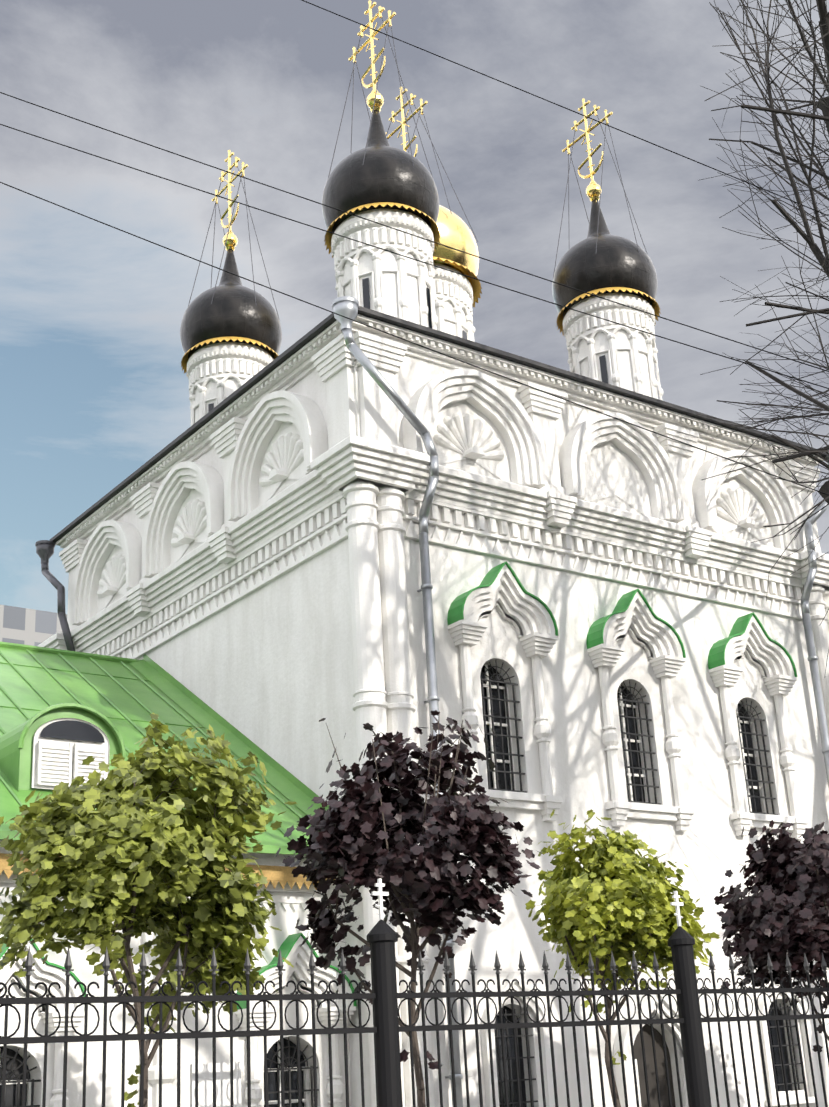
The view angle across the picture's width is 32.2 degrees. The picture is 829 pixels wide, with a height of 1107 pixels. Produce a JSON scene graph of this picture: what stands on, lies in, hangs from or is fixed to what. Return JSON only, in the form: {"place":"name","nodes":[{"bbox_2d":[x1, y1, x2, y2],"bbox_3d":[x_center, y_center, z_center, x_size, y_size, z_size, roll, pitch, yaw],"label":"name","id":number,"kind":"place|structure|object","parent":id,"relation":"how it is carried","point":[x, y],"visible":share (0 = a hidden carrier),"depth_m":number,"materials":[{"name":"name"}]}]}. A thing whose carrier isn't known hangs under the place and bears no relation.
{"place":"outdoors","nodes":[
{"label":"outdoors","id":0,"kind":"place"},
{"bbox_2d":[0,604,66,645],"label":"distant block","id":1,"kind":"structure","parent":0,"point":[26,626],"depth_m":130.29,"materials":[{"name":"concrete"}]},
{"bbox_2d":[40,720,104,742],"bbox_3d":[-4.230,2.187,17.812,0.850,0.246,0.001,11,-25,-34],"label":"dormer glass","id":2,"kind":"object","parent":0,"point":[72,730],"visible":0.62,"depth_m":17.81,"materials":[{"name":"black glass"}]},
{"bbox_2d":[324,202,440,257],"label":"dome trim","id":3,"kind":"structure","parent":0,"point":[435,231],"depth_m":24.98,"materials":[{"name":"gold metal"}]},
{"bbox_2d":[0,0,828,495],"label":"overhead wires","id":4,"kind":"object","parent":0,"point":[440,244],"visible":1,"depth_m":13.83,"materials":[{"name":"black paint"}]},
{"bbox_2d":[0,0,828,613],"label":"sky","id":5,"kind":"structure","parent":0,"point":[94,385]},
{"bbox_2d":[433,205,478,285],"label":"dome","id":6,"kind":"structure","parent":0,"point":[455,231],"depth_m":28.48,"materials":[{"name":"gold metal"}]},
{"bbox_2d":[385,87,427,156],"bbox_3d":[-0.213,-8.690,30.406,0.400,2.860,1.711,11,-25,-34],"label":"cross","id":7,"kind":"object","parent":6,"relation":"on","point":[403,124],"visible":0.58,"depth_m":30.51,"materials":[{"name":"gold metal"}]},
{"bbox_2d":[386,102,477,241],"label":"support cables","id":8,"kind":"object","parent":6,"relation":"attached to","point":[436,161],"visible":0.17,"depth_m":29.74,"materials":[{"name":"grey metal"}]},
{"bbox_2d":[433,257,481,306],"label":"dome trim","id":9,"kind":"structure","parent":6,"relation":"attached to","point":[476,286],"depth_m":29.09,"materials":[{"name":"gold metal"}]},
{"label":"ground","id":10,"kind":"structure","parent":0,"visible":0},
{"bbox_2d":[0,712,297,1106],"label":"green maple","id":11,"kind":"object","parent":10,"relation":"on","point":[122,831],"depth_m":11.25,"materials":[{"name":"green plant"}]},
{"bbox_2d":[0,840,350,1106],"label":"wing walls","id":12,"kind":"structure","parent":10,"relation":"on","point":[285,922],"depth_m":16.64,"materials":[{"name":"white paint"}]},
{"bbox_2d":[0,1038,305,1106],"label":"wing glass","id":13,"kind":"object","parent":12,"relation":"in","point":[11,1095],"depth_m":17.71,"materials":[{"name":"glass"}]},
{"bbox_2d":[0,1037,318,1106],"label":"window grilles","id":14,"kind":"object","parent":12,"relation":"attached to","point":[278,1091],"visible":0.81,"depth_m":17.49,"materials":[{"name":"black metal"}]},
{"bbox_2d":[0,642,328,855],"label":"wing roof","id":15,"kind":"structure","parent":12,"relation":"on","point":[126,697],"depth_m":21.80,"materials":[{"name":"green metal"}]},
{"bbox_2d":[0,703,125,791],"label":"dormer roof","id":16,"kind":"structure","parent":15,"relation":"on","point":[16,747],"depth_m":17.69,"materials":[{"name":"green metal"}]},
{"bbox_2d":[31,718,109,789],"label":"dormer shutters","id":17,"kind":"object","parent":16,"relation":"attached to","point":[56,761],"visible":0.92,"depth_m":17.60,"materials":[{"name":"white wood"}]},
{"bbox_2d":[0,853,334,889],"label":"eave trim","id":18,"kind":"structure","parent":12,"relation":"attached to","point":[281,875],"depth_m":17.96,"materials":[{"name":"gold metal"}]},
{"bbox_2d":[0,874,355,1106],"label":"window surrounds","id":19,"kind":"object","parent":12,"relation":"attached to","point":[298,957],"visible":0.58,"depth_m":16.95,"materials":[{"name":"white paint"}]},
{"bbox_2d":[0,932,356,1011],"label":"wing window caps","id":20,"kind":"object","parent":19,"relation":"on","point":[287,945],"visible":0.31,"depth_m":17.76,"materials":[{"name":"green metal"}]},
{"bbox_2d":[275,710,541,1106],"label":"purple maple","id":21,"kind":"object","parent":10,"relation":"on","point":[423,870],"depth_m":12.76,"materials":[{"name":"purple plant"}]},
{"bbox_2d":[0,919,828,1106],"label":"iron fence","id":22,"kind":"object","parent":10,"relation":"on","point":[384,995],"visible":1,"depth_m":11.37,"materials":[{"name":"black metal"}]},
{"bbox_2d":[22,945,827,975],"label":"fence spear tips","id":23,"kind":"object","parent":22,"relation":"attached to","point":[28,965],"visible":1,"depth_m":11.62,"materials":[{"name":"metal"}]},
{"bbox_2d":[372,878,683,925],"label":"crosses","id":24,"kind":"object","parent":22,"relation":"on","point":[379,884],"visible":1,"depth_m":11.51,"materials":[{"name":"white metal"}]},
{"bbox_2d":[56,314,828,1106],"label":"church wall","id":25,"kind":"structure","parent":10,"relation":"on","point":[268,668],"depth_m":21.44,"materials":[{"name":"white paint"}]},
{"bbox_2d":[35,540,74,650],"bbox_3d":[-6.785,3.492,26.796,0.439,8.201,1.397,13,-26,-37],"label":"drainpipe","id":26,"kind":"object","parent":25,"relation":"attached to","point":[45,550],"visible":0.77,"depth_m":27.38,"materials":[{"name":"grey metal"}]},
{"bbox_2d":[59,326,355,658],"bbox_3d":[-3.879,-0.301,24.069,0.370,3.168,10.200,11,-25,-34],"label":"decorative frieze","id":27,"kind":"object","parent":25,"relation":"attached to","point":[270,444],"visible":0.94,"depth_m":23.12,"materials":[{"name":"paint"}]},
{"bbox_2d":[187,342,273,425],"bbox_3d":[-3.645,-2.469,28.754,1.810,3.055,1.810,11,-25,-34],"label":"dome drum","id":28,"kind":"object","parent":25,"relation":"on","point":[217,373],"visible":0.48,"depth_m":28.40,"materials":[{"name":"paint"}]},
{"bbox_2d":[208,403,213,411],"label":"dome drum slits","id":29,"kind":"object","parent":28,"relation":"attached to","point":[210,406],"visible":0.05,"depth_m":28.12,"materials":[{"name":"black glass"}]},
{"bbox_2d":[181,337,277,373],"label":"dome trim","id":30,"kind":"structure","parent":28,"relation":"on","point":[184,361],"depth_m":28.55,"materials":[{"name":"gold metal"}]},
{"bbox_2d":[180,249,281,359],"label":"dome","id":31,"kind":"structure","parent":28,"relation":"on","point":[233,309],"depth_m":28.74,"materials":[{"name":"black metal"}]},
{"bbox_2d":[212,150,247,250],"bbox_3d":[-3.935,-7.534,30.623,0.320,2.519,1.523,11,-25,-34],"label":"cross","id":32,"kind":"object","parent":31,"relation":"on","point":[232,242],"visible":0.94,"depth_m":30.57,"materials":[{"name":"gold metal"}]},
{"bbox_2d":[188,169,280,323],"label":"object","id":33,"kind":"object","parent":31,"relation":"attached to","point":[226,241],"visible":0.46,"depth_m":30.01,"materials":[{"name":"grey metal"}]},
{"bbox_2d":[331,209,437,329],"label":"dome drum","id":34,"kind":"structure","parent":25,"relation":"on","point":[398,285],"depth_m":24.30,"materials":[{"name":"paint"}]},
{"bbox_2d":[322,110,438,234],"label":"dome","id":35,"kind":"structure","parent":34,"relation":"on","point":[385,172],"depth_m":24.67,"materials":[{"name":"black metal"}]},
{"bbox_2d":[348,0,395,111],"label":"cross","id":36,"kind":"structure","parent":35,"relation":"on","point":[379,100],"depth_m":26.52,"materials":[{"name":"gold metal"}]},
{"bbox_2d":[328,18,433,179],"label":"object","id":37,"kind":"structure","parent":35,"relation":"attached to","point":[375,98],"depth_m":26.02,"materials":[{"name":"grey metal"}]},
{"bbox_2d":[362,278,431,327],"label":"drum windows","id":38,"kind":"structure","parent":34,"relation":"in","point":[366,294],"depth_m":24.06,"materials":[{"name":"black glass"}]},
{"bbox_2d":[38,435,828,1106],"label":"corner columns","id":39,"kind":"structure","parent":25,"relation":"attached to","point":[380,643],"depth_m":19.54,"materials":[{"name":"white paint"}]},
{"bbox_2d":[50,306,828,543],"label":"roof edge","id":40,"kind":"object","parent":25,"relation":"on","point":[308,337],"depth_m":23.19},
{"bbox_2d":[432,263,475,340],"bbox_3d":[0.074,-3.671,28.554,2.410,3.500,2.410,11,-25,-34],"label":"dome drum","id":41,"kind":"object","parent":25,"relation":"on","point":[453,295],"visible":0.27,"depth_m":28.12,"materials":[{"name":"paint"}]},
{"bbox_2d":[331,296,828,1106],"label":"zinc drainpipes","id":42,"kind":"object","parent":25,"relation":"attached to","point":[345,306],"visible":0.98,"depth_m":20.26,"materials":[{"name":"silver metal"}]},
{"bbox_2d":[353,322,820,619],"bbox_3d":[3.351,-1.066,23.115,10.200,3.168,0.370,11,-25,-34],"label":"decorative frieze","id":43,"kind":"object","parent":25,"relation":"attached to","point":[492,425],"visible":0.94,"depth_m":22.71,"materials":[{"name":"paint"}]},
{"bbox_2d":[563,293,662,400],"bbox_3d":[3.885,-3.266,27.761,1.810,3.055,1.810,11,-25,-34],"label":"dome drum","id":44,"kind":"object","parent":25,"relation":"on","point":[630,354],"visible":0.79,"depth_m":27.35,"materials":[{"name":"paint"}]},
{"bbox_2d":[552,199,657,317],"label":"dome","id":45,"kind":"structure","parent":44,"relation":"on","point":[584,265],"depth_m":27.75,"materials":[{"name":"black metal"}]},
{"bbox_2d":[562,98,612,201],"bbox_3d":[3.595,-8.331,29.630,0.320,2.519,1.523,11,-25,-34],"label":"cross","id":46,"kind":"object","parent":45,"relation":"on","point":[593,188],"visible":0.98,"depth_m":29.58,"materials":[{"name":"gold metal"}]},
{"bbox_2d":[553,115,646,276],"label":"support cables","id":47,"kind":"object","parent":45,"relation":"attached to","point":[600,190],"visible":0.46,"depth_m":29.07,"materials":[{"name":"grey metal"}]},
{"bbox_2d":[556,287,660,334],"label":"decorative trim","id":48,"kind":"structure","parent":44,"relation":"on","point":[560,318],"depth_m":27.73,"materials":[{"name":"gold metal"}]},
{"bbox_2d":[599,355,659,399],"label":"dome drum slits","id":49,"kind":"object","parent":44,"relation":"attached to","point":[603,368],"visible":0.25,"depth_m":27.08,"materials":[{"name":"black glass"}]},
{"bbox_2d":[447,564,823,1106],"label":"window surrounds","id":50,"kind":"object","parent":25,"relation":"attached to","point":[640,624],"depth_m":21.27,"materials":[{"name":"white paint"}]},
{"bbox_2d":[447,561,796,676],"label":"church window caps","id":51,"kind":"object","parent":50,"relation":"on","point":[716,656],"visible":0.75,"depth_m":22.06,"materials":[{"name":"green metal"}]},
{"bbox_2d":[480,665,790,1106],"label":"windows","id":52,"kind":"structure","parent":50,"relation":"in","point":[638,798],"depth_m":20.77,"materials":[{"name":"black glass"}]},
{"bbox_2d":[480,660,802,1106],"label":"window grilles","id":53,"kind":"object","parent":50,"relation":"in","point":[518,754],"visible":0.79,"depth_m":21.56,"materials":[{"name":"black metal"}]},
{"bbox_2d":[633,1024,675,1106],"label":"church door","id":54,"kind":"structure","parent":25,"relation":"in","point":[649,1056],"depth_m":20.19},
{"bbox_2d":[525,809,719,1106],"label":"yellow maple","id":55,"kind":"object","parent":10,"relation":"on","point":[632,889],"depth_m":14.14,"materials":[{"name":"plant"}]},
{"bbox_2d":[700,0,828,600],"bbox_3d":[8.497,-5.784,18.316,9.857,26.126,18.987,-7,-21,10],"label":"bare tree","id":56,"kind":"object","parent":10,"relation":"on","point":[824,30],"visible":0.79,"depth_m":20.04,"materials":[{"name":"black plant"}]},
{"bbox_2d":[714,820,828,1051],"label":"purple maple","id":57,"kind":"object","parent":10,"relation":"on","point":[773,930],"depth_m":15.88,"materials":[{"name":"purple plant"}]},
{"bbox_2d":[731,25,828,486],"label":"bare tree","id":58,"kind":"object","parent":10,"relation":"on","point":[796,242],"visible":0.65,"depth_m":29.37,"materials":[{"name":"black plant"}]},
{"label":"road asphalt","id":59,"kind":"structure","parent":0,"visible":0},
{"bbox_2d":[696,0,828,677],"bbox_3d":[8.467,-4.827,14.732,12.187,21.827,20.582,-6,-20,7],"label":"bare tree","id":60,"kind":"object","parent":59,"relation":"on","point":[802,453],"visible":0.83,"depth_m":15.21,"materials":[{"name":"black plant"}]},
{"bbox_2d":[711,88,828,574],"bbox_3d":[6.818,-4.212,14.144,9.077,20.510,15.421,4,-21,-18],"label":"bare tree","id":61,"kind":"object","parent":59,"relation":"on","point":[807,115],"visible":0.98,"depth_m":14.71,"materials":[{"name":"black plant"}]},
{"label":"yard path","id":62,"kind":"structure","parent":0,"visible":0},
{"bbox_2d":[190,1062,241,1106],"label":"notice board","id":63,"kind":"object","parent":62,"relation":"on","point":[205,1085],"visible":0.78,"depth_m":11.21,"materials":[{"name":"paint"}]}
]}

